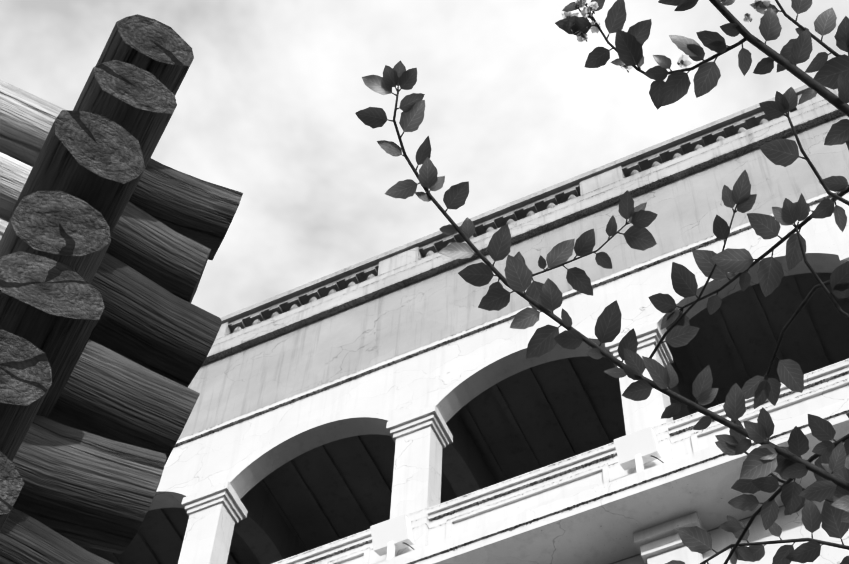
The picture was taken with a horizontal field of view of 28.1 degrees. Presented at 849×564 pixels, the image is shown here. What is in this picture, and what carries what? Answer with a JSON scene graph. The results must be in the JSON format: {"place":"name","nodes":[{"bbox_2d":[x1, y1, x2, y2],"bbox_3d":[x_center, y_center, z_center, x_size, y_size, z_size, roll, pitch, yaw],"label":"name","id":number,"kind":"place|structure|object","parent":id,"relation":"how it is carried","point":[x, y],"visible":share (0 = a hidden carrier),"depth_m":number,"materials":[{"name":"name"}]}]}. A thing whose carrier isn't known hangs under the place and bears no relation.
{"place":"outdoors","nodes":[
{"label":"outdoors","id":0,"kind":"place"},
{"bbox_2d":[0,0,848,317],"label":"sky","id":1,"kind":"structure","parent":0,"point":[269,97],"materials":[{"name":"white"}]},
{"bbox_2d":[80,85,848,563],"bbox_3d":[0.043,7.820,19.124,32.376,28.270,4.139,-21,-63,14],"label":"colonial building","id":2,"kind":"structure","parent":0,"point":[408,403],"depth_m":26.98,"materials":[{"name":"paint"}]},
{"label":"ground","id":3,"kind":"structure","parent":0,"visible":0},
{"bbox_2d":[0,14,242,563],"bbox_3d":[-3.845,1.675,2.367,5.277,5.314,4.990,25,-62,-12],"label":"log cabin","id":4,"kind":"object","parent":3,"relation":"on","point":[112,234],"visible":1,"depth_m":3.25,"materials":[{"name":"grey wood"}]},
{"bbox_2d":[355,0,848,563],"bbox_3d":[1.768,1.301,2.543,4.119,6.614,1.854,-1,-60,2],"label":"apple tree","id":5,"kind":"object","parent":3,"relation":"on","point":[789,464],"visible":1,"depth_m":4.82,"materials":[{"name":"grey plant"}]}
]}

